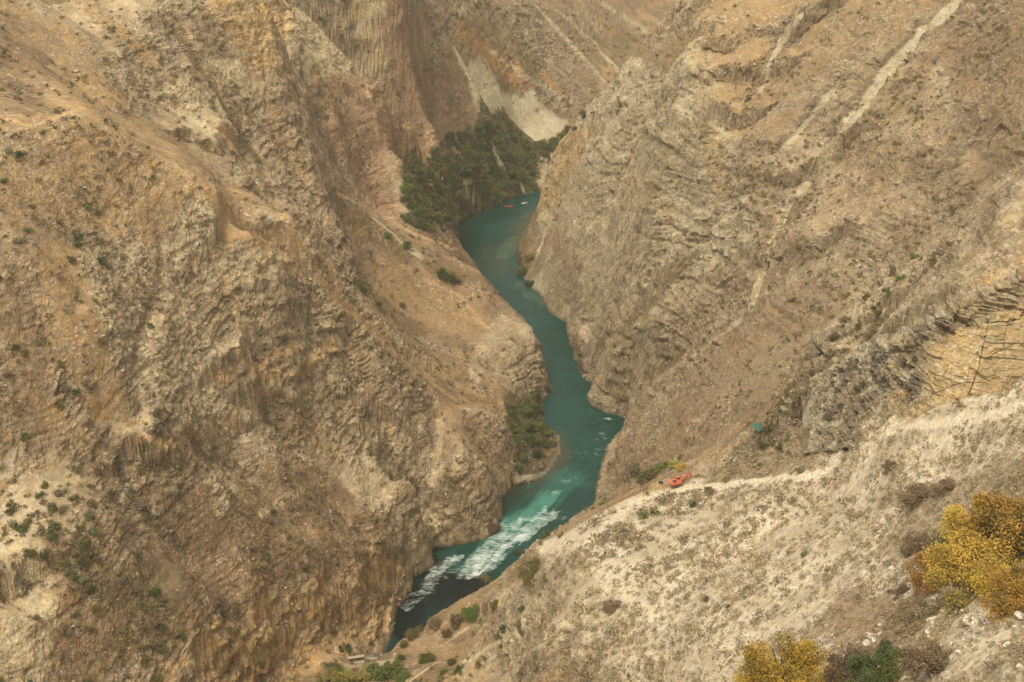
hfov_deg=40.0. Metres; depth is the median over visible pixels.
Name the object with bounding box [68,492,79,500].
shrub
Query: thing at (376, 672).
tree
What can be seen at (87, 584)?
shrub
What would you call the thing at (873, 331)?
shrub
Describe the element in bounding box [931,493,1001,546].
shrub
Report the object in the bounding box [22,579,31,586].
shrub
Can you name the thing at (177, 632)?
shrub
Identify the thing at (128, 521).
shrub
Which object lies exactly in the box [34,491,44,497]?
shrub
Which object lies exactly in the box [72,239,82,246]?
shrub
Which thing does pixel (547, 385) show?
bush
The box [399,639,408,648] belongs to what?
tree
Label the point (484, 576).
bush
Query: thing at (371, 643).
tree
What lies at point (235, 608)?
shrub
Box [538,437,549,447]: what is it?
tree
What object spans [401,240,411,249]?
bush
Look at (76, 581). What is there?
shrub
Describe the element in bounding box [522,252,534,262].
bush
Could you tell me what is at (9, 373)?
shrub
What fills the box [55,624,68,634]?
shrub
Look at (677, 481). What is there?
excavator
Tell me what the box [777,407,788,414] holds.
shrub
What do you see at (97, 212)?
shrub
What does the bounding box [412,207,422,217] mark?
tree
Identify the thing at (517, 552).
bush
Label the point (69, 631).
shrub
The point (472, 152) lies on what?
tree
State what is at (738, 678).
shrub
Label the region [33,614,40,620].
shrub
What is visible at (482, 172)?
tree
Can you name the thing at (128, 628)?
shrub
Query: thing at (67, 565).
shrub
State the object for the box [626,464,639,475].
bush
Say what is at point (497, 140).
tree
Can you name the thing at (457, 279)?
bush
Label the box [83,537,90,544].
shrub
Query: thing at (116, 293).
shrub
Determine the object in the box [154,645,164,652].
shrub
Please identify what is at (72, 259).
shrub
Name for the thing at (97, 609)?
shrub
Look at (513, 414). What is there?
tree
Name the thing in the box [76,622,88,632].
shrub
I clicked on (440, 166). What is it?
tree
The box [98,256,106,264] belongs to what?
shrub
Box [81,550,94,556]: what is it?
shrub
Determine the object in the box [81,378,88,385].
shrub
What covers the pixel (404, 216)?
tree
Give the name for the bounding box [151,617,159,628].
shrub
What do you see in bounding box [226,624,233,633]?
shrub
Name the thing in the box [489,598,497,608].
bush
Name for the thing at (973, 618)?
boulder
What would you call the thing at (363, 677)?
tree
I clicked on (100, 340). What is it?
shrub
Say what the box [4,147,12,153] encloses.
shrub
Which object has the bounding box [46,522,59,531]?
shrub
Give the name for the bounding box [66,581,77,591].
shrub
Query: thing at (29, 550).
shrub
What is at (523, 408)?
tree
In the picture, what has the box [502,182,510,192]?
tree
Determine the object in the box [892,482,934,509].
bush
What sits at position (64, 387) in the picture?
shrub
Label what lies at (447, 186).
tree
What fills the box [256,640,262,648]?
shrub
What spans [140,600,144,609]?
shrub
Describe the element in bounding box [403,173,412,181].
tree
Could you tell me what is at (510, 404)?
tree
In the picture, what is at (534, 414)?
tree
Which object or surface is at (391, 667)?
tree
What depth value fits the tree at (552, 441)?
768.94 m
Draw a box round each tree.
[316,664,339,681]
[325,661,346,674]
[331,665,357,681]
[344,643,353,651]
[354,668,372,681]
[361,660,390,681]
[368,638,374,645]
[380,660,404,679]
[393,668,410,681]
[394,653,405,661]
[399,183,408,192]
[399,195,410,201]
[399,213,409,218]
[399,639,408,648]
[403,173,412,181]
[404,626,420,640]
[405,183,417,194]
[406,203,413,208]
[408,218,418,226]
[409,195,415,204]
[412,182,421,190]
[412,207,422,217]
[414,164,424,172]
[415,219,423,228]
[416,203,427,211]
[416,624,423,632]
[419,195,431,206]
[422,222,429,230]
[426,159,438,166]
[426,164,437,177]
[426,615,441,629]
[427,207,433,217]
[430,149,437,155]
[431,159,442,169]
[432,202,440,213]
[434,185,443,190]
[436,215,443,222]
[440,166,447,175]
[440,669,447,674]
[442,154,451,161]
[444,177,450,184]
[444,182,451,190]
[446,132,454,141]
[446,658,457,665]
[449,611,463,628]
[453,212,459,220]
[455,142,462,150]
[456,131,466,141]
[457,164,472,172]
[461,146,474,156]
[465,173,474,178]
[466,160,478,167]
[471,143,478,150]
[474,123,482,129]
[476,131,483,138]
[476,178,487,192]
[479,168,484,176]
[481,141,494,150]
[483,122,494,134]
[488,163,499,172]
[491,170,499,180]
[492,134,504,143]
[495,183,502,192]
[496,141,503,148]
[496,191,507,197]
[499,151,505,160]
[500,176,511,183]
[502,132,509,139]
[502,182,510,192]
[503,166,514,174]
[504,398,514,409]
[506,120,514,127]
[507,408,521,419]
[508,423,522,433]
[509,149,518,159]
[513,434,523,449]
[514,462,521,471]
[515,190,524,196]
[518,150,526,156]
[518,400,531,415]
[519,418,537,430]
[519,448,528,461]
[521,395,531,404]
[523,433,539,448]
[524,143,533,148]
[528,170,537,175]
[528,409,539,420]
[529,180,537,187]
[530,151,536,159]
[531,186,539,191]
[531,447,544,457]
[532,402,544,411]
[533,143,541,148]
[535,419,549,432]
[537,139,547,145]
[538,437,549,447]
[541,143,550,153]
[543,428,554,436]
[546,138,557,144]
[548,437,555,444]
[549,141,557,151]
[556,131,565,139]
[562,125,568,133]
[579,110,587,118]
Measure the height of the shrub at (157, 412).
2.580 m
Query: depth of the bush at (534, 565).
514.56 m
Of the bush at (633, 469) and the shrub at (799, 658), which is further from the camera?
the bush at (633, 469)
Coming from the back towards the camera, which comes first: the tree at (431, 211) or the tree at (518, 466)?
the tree at (431, 211)
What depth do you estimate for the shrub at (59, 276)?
517.98 m
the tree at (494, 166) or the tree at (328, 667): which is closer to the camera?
the tree at (328, 667)
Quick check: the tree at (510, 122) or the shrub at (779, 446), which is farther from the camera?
the tree at (510, 122)
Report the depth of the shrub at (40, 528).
473.68 m
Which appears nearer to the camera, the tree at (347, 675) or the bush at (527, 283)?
the tree at (347, 675)
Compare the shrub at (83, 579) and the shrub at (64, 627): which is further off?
the shrub at (83, 579)
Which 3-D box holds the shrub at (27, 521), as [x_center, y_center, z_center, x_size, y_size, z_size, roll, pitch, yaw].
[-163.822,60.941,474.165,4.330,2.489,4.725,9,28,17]
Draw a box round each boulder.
[487,523,500,533]
[862,639,870,645]
[963,616,976,624]
[1002,641,1010,647]
[1014,611,1023,619]
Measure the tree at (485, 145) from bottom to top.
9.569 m
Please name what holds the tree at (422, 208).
on the terrain
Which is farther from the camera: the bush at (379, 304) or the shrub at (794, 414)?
the bush at (379, 304)
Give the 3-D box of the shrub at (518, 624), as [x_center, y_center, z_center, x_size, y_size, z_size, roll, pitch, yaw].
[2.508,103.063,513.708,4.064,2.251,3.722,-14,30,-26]
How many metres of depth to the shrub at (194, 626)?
507.27 m
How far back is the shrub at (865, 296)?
489.93 m
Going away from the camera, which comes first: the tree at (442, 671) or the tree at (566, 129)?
the tree at (442, 671)
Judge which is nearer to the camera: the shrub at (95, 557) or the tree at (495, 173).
the shrub at (95, 557)
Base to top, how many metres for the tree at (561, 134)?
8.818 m
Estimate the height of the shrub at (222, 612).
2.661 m
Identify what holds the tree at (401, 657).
on the terrain
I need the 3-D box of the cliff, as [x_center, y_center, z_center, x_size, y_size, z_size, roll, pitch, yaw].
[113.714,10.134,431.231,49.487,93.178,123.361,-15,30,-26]
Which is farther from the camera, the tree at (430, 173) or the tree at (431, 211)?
the tree at (430, 173)
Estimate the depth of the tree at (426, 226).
866.98 m
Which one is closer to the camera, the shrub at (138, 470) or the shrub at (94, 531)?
the shrub at (94, 531)
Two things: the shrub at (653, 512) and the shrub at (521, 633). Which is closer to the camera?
the shrub at (653, 512)
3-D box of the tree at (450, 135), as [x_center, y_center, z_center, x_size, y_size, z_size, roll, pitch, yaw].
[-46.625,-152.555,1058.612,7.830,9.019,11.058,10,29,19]
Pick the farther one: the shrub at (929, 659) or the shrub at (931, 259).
the shrub at (931, 259)
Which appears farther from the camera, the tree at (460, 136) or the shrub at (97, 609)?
the tree at (460, 136)
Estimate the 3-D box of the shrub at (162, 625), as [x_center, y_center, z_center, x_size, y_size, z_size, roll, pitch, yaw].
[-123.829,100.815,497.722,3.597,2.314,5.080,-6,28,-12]
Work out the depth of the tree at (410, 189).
874.17 m
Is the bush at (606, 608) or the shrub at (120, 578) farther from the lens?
the shrub at (120, 578)
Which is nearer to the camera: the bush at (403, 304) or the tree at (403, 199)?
the bush at (403, 304)
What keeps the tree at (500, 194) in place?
on the terrain
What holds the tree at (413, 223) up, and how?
on the terrain
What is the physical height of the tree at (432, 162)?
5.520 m
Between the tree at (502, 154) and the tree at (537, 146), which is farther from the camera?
the tree at (537, 146)
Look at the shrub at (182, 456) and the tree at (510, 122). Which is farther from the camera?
the tree at (510, 122)
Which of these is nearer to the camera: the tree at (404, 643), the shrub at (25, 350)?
the shrub at (25, 350)
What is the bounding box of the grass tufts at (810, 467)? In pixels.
[517,361,1023,681]
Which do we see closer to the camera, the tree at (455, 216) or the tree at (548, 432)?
the tree at (548, 432)
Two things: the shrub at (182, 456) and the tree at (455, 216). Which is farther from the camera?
the tree at (455, 216)
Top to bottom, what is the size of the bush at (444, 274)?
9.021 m
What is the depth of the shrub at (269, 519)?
568.02 m
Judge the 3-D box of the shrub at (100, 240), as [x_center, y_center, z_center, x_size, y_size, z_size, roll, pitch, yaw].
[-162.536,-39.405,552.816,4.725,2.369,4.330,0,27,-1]
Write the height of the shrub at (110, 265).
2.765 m
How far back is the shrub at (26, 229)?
522.13 m
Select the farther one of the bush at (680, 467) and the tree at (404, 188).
the tree at (404, 188)
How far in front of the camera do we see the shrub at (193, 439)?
548.02 m
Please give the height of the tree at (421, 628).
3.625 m
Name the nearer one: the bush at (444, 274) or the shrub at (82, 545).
the shrub at (82, 545)
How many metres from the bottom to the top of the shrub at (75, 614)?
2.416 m
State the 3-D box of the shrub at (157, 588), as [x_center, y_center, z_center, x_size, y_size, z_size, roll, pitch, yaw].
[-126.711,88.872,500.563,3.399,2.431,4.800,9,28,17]
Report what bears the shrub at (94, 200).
on the terrain
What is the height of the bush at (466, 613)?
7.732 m
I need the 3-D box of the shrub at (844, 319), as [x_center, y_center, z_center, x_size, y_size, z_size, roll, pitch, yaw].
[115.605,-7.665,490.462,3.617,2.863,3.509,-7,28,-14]
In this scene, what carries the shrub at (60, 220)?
on the terrain
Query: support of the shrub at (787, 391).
on the terrain
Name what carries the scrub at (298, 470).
on the terrain
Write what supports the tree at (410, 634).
on the terrain
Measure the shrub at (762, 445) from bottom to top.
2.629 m
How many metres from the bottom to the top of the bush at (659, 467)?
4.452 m
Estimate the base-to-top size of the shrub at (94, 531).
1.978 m
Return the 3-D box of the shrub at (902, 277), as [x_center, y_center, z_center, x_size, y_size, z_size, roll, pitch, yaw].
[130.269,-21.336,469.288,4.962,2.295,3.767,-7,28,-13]
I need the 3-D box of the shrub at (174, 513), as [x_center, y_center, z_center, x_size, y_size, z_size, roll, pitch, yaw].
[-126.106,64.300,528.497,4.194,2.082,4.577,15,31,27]
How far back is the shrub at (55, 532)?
474.78 m
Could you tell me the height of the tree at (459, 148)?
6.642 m
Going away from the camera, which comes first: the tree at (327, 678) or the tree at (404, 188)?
the tree at (327, 678)
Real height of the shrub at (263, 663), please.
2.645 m
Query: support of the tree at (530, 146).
on the terrain
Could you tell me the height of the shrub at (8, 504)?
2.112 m
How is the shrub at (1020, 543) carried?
on the terrain
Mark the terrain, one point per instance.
(652, 322)
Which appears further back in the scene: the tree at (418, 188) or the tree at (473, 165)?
the tree at (473, 165)
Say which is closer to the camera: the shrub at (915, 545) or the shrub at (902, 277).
the shrub at (915, 545)
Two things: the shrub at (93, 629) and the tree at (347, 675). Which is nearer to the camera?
the shrub at (93, 629)
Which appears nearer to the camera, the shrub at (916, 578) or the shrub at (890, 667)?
the shrub at (890, 667)
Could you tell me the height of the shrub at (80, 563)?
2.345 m
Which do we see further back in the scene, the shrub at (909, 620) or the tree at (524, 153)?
the tree at (524, 153)
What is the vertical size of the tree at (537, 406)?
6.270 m
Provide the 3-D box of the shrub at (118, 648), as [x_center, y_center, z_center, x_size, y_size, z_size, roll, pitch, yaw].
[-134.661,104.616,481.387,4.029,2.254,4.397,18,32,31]
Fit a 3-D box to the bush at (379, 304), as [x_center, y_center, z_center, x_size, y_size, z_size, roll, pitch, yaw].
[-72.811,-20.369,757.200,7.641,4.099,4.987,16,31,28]
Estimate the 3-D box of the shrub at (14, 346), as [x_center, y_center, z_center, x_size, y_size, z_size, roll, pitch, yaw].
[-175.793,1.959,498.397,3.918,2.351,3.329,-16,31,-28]
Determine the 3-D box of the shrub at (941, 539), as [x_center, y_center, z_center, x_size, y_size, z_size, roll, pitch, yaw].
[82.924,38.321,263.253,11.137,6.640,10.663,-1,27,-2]
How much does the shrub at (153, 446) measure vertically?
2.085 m
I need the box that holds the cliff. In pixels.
[802,263,1023,453]
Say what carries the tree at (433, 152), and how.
on the terrain
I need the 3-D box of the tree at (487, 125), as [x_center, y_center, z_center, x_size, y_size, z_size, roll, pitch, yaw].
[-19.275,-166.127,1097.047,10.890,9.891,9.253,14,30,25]
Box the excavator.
[668,472,691,488]
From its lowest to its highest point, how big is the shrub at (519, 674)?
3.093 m
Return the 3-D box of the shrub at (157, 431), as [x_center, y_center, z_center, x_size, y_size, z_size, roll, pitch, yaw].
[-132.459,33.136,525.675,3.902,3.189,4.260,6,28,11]
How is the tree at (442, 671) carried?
on the terrain
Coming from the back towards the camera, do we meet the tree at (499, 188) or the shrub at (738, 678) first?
the tree at (499, 188)
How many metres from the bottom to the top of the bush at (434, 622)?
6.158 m
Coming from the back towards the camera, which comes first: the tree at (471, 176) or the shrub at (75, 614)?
the tree at (471, 176)
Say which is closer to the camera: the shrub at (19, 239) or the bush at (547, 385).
the shrub at (19, 239)
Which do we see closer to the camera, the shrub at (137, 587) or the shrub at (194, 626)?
the shrub at (137, 587)
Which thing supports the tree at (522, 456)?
on the terrain
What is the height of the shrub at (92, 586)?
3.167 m
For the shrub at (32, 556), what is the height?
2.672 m
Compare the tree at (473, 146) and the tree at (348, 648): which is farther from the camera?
the tree at (473, 146)
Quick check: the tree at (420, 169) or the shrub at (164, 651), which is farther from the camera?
the tree at (420, 169)
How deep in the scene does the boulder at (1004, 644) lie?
183.35 m
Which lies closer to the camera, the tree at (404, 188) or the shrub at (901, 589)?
the shrub at (901, 589)
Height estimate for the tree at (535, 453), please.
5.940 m
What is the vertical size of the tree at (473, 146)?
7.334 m
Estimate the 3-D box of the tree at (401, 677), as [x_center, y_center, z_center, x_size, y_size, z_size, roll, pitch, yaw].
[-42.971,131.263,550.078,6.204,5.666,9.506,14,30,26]
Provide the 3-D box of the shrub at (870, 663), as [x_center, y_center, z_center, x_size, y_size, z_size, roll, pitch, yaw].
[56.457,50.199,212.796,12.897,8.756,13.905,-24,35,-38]
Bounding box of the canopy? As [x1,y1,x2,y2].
[751,421,764,430]
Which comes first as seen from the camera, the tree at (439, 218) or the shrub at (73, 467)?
the shrub at (73, 467)
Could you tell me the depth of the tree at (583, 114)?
982.77 m
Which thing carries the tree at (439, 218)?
on the terrain
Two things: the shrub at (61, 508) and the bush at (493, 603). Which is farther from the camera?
the bush at (493, 603)
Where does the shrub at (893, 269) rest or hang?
on the terrain
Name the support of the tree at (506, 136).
on the terrain
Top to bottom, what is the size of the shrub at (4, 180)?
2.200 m
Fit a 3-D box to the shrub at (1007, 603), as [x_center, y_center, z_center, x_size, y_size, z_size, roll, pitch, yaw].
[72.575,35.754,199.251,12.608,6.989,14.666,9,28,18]
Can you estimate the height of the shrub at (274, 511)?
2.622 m
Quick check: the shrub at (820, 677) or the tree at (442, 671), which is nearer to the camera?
the shrub at (820, 677)
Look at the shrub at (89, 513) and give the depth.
485.11 m
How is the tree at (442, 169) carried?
on the terrain
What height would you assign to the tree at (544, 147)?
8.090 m
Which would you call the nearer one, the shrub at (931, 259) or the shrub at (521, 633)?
the shrub at (931, 259)
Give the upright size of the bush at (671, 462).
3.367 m
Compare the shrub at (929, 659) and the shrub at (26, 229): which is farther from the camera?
the shrub at (26, 229)
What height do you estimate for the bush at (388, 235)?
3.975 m
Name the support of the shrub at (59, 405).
on the terrain
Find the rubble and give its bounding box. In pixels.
[0,0,1023,681]
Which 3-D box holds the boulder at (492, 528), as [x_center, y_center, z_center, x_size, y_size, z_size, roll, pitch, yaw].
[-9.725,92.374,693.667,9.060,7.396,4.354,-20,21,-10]
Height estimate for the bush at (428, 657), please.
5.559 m
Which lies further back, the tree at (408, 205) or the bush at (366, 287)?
the tree at (408, 205)
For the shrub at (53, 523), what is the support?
on the terrain
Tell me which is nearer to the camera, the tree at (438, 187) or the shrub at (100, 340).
the shrub at (100, 340)
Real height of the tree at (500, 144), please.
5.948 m
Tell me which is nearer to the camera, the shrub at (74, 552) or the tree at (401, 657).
the shrub at (74, 552)
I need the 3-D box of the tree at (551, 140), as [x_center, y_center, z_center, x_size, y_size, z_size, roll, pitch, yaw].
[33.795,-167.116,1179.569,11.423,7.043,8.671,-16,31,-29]
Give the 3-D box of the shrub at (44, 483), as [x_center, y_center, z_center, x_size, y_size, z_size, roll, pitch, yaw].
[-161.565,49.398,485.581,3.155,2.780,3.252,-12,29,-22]
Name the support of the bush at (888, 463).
on the terrain
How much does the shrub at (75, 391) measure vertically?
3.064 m
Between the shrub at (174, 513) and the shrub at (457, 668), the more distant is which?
the shrub at (457, 668)
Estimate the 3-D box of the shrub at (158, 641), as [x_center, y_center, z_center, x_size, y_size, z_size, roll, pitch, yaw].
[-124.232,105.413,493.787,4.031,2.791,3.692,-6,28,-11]
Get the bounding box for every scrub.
[0,0,1023,681]
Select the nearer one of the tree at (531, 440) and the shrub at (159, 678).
the shrub at (159, 678)
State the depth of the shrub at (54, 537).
473.79 m
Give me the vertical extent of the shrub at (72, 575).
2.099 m
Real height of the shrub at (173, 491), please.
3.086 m
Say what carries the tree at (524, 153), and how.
on the terrain
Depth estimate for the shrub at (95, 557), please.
481.81 m
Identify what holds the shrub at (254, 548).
on the terrain
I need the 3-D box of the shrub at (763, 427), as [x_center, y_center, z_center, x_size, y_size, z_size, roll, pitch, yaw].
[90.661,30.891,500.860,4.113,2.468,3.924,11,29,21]
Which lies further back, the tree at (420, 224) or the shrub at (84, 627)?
the tree at (420, 224)
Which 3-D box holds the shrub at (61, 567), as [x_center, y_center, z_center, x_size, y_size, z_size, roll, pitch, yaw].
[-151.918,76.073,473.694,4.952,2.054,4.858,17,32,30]
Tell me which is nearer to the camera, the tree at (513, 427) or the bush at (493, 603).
the bush at (493, 603)
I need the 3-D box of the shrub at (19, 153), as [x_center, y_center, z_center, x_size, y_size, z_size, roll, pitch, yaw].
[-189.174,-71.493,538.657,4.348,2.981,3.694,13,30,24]
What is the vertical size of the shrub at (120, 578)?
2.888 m
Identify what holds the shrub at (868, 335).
on the terrain
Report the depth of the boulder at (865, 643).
242.45 m
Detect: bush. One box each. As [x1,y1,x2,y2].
[359,284,369,293]
[375,300,382,306]
[384,232,392,238]
[399,301,406,308]
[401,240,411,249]
[416,650,435,664]
[435,266,457,280]
[440,626,451,638]
[449,275,463,283]
[459,600,479,622]
[477,573,491,583]
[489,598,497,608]
[513,548,523,554]
[514,555,541,586]
[515,264,528,275]
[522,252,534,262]
[523,280,534,286]
[534,390,541,403]
[539,530,550,539]
[544,380,552,390]
[601,600,620,615]
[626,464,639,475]
[636,466,657,485]
[636,510,649,516]
[652,463,668,474]
[668,459,679,468]
[672,462,687,470]
[794,464,804,473]
[880,459,895,472]
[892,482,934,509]
[899,544,913,557]
[926,477,957,495]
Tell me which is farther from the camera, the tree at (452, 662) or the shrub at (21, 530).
the tree at (452, 662)
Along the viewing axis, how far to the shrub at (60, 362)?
506.46 m
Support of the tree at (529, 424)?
on the terrain
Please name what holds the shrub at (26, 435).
on the terrain
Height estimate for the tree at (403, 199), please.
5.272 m
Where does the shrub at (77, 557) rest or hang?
on the terrain
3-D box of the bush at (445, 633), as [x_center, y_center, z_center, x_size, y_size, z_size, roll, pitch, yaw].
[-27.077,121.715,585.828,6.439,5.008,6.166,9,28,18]
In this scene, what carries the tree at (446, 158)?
on the terrain
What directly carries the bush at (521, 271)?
on the terrain
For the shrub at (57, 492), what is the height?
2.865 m
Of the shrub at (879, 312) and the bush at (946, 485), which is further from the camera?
the shrub at (879, 312)
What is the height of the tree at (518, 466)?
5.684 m
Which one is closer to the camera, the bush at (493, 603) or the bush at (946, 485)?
the bush at (946, 485)
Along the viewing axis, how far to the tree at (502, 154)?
1099.60 m
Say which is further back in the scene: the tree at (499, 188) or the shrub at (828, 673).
the tree at (499, 188)
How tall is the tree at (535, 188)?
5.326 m
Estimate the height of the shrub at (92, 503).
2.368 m
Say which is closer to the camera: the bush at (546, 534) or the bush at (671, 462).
the bush at (671, 462)
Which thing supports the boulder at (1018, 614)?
on the terrain
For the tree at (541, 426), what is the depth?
777.33 m
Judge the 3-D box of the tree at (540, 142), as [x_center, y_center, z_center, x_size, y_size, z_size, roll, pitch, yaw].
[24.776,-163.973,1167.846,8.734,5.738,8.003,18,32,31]
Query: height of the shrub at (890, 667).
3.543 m
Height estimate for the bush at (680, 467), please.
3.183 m
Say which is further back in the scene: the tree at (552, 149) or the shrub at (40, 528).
the tree at (552, 149)
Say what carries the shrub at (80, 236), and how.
on the terrain
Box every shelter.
[348,654,364,663]
[366,655,378,659]
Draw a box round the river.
[386,191,624,652]
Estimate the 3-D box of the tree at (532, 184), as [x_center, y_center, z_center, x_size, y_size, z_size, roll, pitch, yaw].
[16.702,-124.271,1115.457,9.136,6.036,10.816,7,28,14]
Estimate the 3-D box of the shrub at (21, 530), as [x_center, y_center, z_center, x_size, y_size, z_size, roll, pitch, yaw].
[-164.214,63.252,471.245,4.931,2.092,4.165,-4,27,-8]
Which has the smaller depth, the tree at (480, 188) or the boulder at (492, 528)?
the boulder at (492, 528)
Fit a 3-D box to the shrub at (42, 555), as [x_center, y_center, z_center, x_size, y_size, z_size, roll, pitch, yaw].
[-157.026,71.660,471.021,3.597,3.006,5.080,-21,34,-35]
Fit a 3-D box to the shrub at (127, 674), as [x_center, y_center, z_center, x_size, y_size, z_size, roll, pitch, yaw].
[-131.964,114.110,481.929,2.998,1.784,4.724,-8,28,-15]
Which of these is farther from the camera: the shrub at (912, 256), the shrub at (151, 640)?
the shrub at (912, 256)
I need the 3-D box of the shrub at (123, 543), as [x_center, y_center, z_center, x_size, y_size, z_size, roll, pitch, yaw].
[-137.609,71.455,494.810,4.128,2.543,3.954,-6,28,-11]
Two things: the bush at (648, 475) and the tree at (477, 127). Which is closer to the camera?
the bush at (648, 475)
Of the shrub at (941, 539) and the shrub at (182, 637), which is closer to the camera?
the shrub at (941, 539)
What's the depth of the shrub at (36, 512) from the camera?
476.75 m
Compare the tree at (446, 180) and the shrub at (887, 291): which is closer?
the shrub at (887, 291)
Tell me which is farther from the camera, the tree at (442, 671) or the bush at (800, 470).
the tree at (442, 671)
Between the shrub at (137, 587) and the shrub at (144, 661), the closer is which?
the shrub at (144, 661)
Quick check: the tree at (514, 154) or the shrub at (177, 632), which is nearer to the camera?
the shrub at (177, 632)
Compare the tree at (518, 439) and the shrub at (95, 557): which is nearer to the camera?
the shrub at (95, 557)
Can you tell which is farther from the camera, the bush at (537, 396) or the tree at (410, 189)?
the tree at (410, 189)
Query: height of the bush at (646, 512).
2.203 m
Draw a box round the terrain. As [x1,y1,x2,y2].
[0,0,1023,681]
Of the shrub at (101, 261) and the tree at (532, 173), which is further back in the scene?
the tree at (532, 173)
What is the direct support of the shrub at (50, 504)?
on the terrain
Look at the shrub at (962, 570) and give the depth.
221.47 m
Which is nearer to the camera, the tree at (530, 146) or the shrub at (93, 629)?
the shrub at (93, 629)
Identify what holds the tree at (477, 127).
on the terrain
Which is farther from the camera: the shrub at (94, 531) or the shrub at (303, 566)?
the shrub at (303, 566)
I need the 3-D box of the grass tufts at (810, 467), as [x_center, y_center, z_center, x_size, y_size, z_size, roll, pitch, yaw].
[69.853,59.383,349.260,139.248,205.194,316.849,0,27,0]
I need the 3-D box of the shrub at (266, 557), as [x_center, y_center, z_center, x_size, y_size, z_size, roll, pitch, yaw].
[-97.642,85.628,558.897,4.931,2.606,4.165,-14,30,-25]
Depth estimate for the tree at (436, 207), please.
897.71 m
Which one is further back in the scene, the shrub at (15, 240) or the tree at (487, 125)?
the tree at (487, 125)
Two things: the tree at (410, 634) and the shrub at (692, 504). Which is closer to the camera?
the shrub at (692, 504)
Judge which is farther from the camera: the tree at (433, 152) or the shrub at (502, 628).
the tree at (433, 152)
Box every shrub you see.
[0,176,8,182]
[3,371,15,378]
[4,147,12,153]
[5,507,16,515]
[6,498,18,507]
[7,520,17,527]
[11,238,19,244]
[11,344,20,349]
[14,525,29,534]
[16,150,23,158]
[17,236,27,242]
[18,517,31,527]
[19,346,27,354]
[19,432,29,439]
[22,550,37,557]
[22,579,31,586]
[23,226,32,231]
[26,549,36,556]
[29,509,39,517]
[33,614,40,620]
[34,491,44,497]
[37,524,44,533]
[39,552,47,560]
[40,480,48,488]
[44,530,58,539]
[46,500,56,508]
[46,503,58,512]
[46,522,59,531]
[46,531,57,540]
[48,521,61,531]
[52,489,64,497]
[52,564,66,570]
[53,399,65,409]
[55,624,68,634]
[56,217,65,223]
[56,273,64,280]
[56,504,67,511]
[57,359,65,367]
[59,384,69,391]
[61,628,72,635]
[62,559,71,566]
[63,566,73,574]
[66,254,77,263]
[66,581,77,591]
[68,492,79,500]
[69,463,82,473]
[69,571,77,578]
[69,609,80,617]
[70,548,78,555]
[71,388,79,395]
[71,574,82,584]
[72,233,83,239]
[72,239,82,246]
[73,551,86,560]
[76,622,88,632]
[77,558,85,566]
[78,541,89,550]
[78,575,87,584]
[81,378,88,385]
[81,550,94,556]
[81,581,90,590]
[82,510,94,519]
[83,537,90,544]
[86,483,95,488]
[86,498,96,507]
[86,584,95,593]
[87,625,97,633]
[88,384,95,392]
[89,198,97,204]
[89,528,99,535]
[91,553,99,562]
[92,604,102,613]
[94,209,105,215]
[94,237,104,244]
[95,334,106,343]
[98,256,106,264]
[104,263,112,268]
[113,287,120,295]
[114,645,125,650]
[116,574,126,582]
[119,541,126,547]
[120,625,132,632]
[124,669,131,677]
[125,519,131,525]
[130,584,139,592]
[135,463,145,472]
[135,552,143,559]
[139,652,149,665]
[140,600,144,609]
[147,637,155,645]
[149,442,156,449]
[149,589,160,596]
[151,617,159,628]
[152,407,161,416]
[152,587,162,595]
[153,673,164,681]
[154,426,162,434]
[154,637,163,645]
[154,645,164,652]
[158,623,165,631]
[161,645,168,654]
[169,487,177,495]
[172,511,183,516]
[174,626,186,634]
[175,453,188,459]
[178,635,186,640]
[190,435,197,442]
[191,620,201,629]
[219,610,227,618]
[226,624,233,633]
[232,605,239,614]
[249,544,258,550]
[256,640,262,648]
[259,659,266,668]
[263,552,270,560]
[265,517,273,522]
[270,508,277,514]
[300,563,308,569]
[453,665,461,674]
[499,623,506,632]
[514,619,520,627]
[516,667,522,677]
[518,605,524,611]
[518,627,523,635]
[639,511,648,519]
[650,509,660,515]
[687,498,698,507]
[706,488,715,494]
[732,674,748,681]
[733,626,831,681]
[759,441,766,450]
[761,425,770,432]
[775,441,781,451]
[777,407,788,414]
[784,384,792,393]
[789,411,798,417]
[794,663,837,681]
[821,642,872,681]
[829,328,837,338]
[835,635,905,681]
[838,317,846,323]
[862,292,870,299]
[862,331,875,340]
[866,325,878,333]
[872,306,881,314]
[880,651,911,680]
[881,288,890,295]
[884,595,942,639]
[886,582,910,600]
[888,265,895,273]
[894,633,955,681]
[895,274,905,280]
[900,544,954,595]
[902,531,930,554]
[909,251,919,259]
[915,525,1023,618]
[925,528,956,548]
[928,256,937,263]
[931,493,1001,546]
[947,486,1023,564]
[969,563,1010,603]
[976,562,1023,624]
[1000,512,1023,558]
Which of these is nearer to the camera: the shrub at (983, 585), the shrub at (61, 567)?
the shrub at (983, 585)
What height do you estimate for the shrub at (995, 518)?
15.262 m
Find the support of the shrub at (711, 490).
on the terrain
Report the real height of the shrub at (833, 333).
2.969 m
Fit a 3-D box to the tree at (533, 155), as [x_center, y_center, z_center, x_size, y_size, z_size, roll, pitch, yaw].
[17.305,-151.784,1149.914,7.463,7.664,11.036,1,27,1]
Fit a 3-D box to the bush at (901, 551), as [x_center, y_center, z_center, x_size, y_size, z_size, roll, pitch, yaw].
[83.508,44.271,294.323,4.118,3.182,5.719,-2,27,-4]
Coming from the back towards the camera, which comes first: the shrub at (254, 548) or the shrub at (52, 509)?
the shrub at (254, 548)

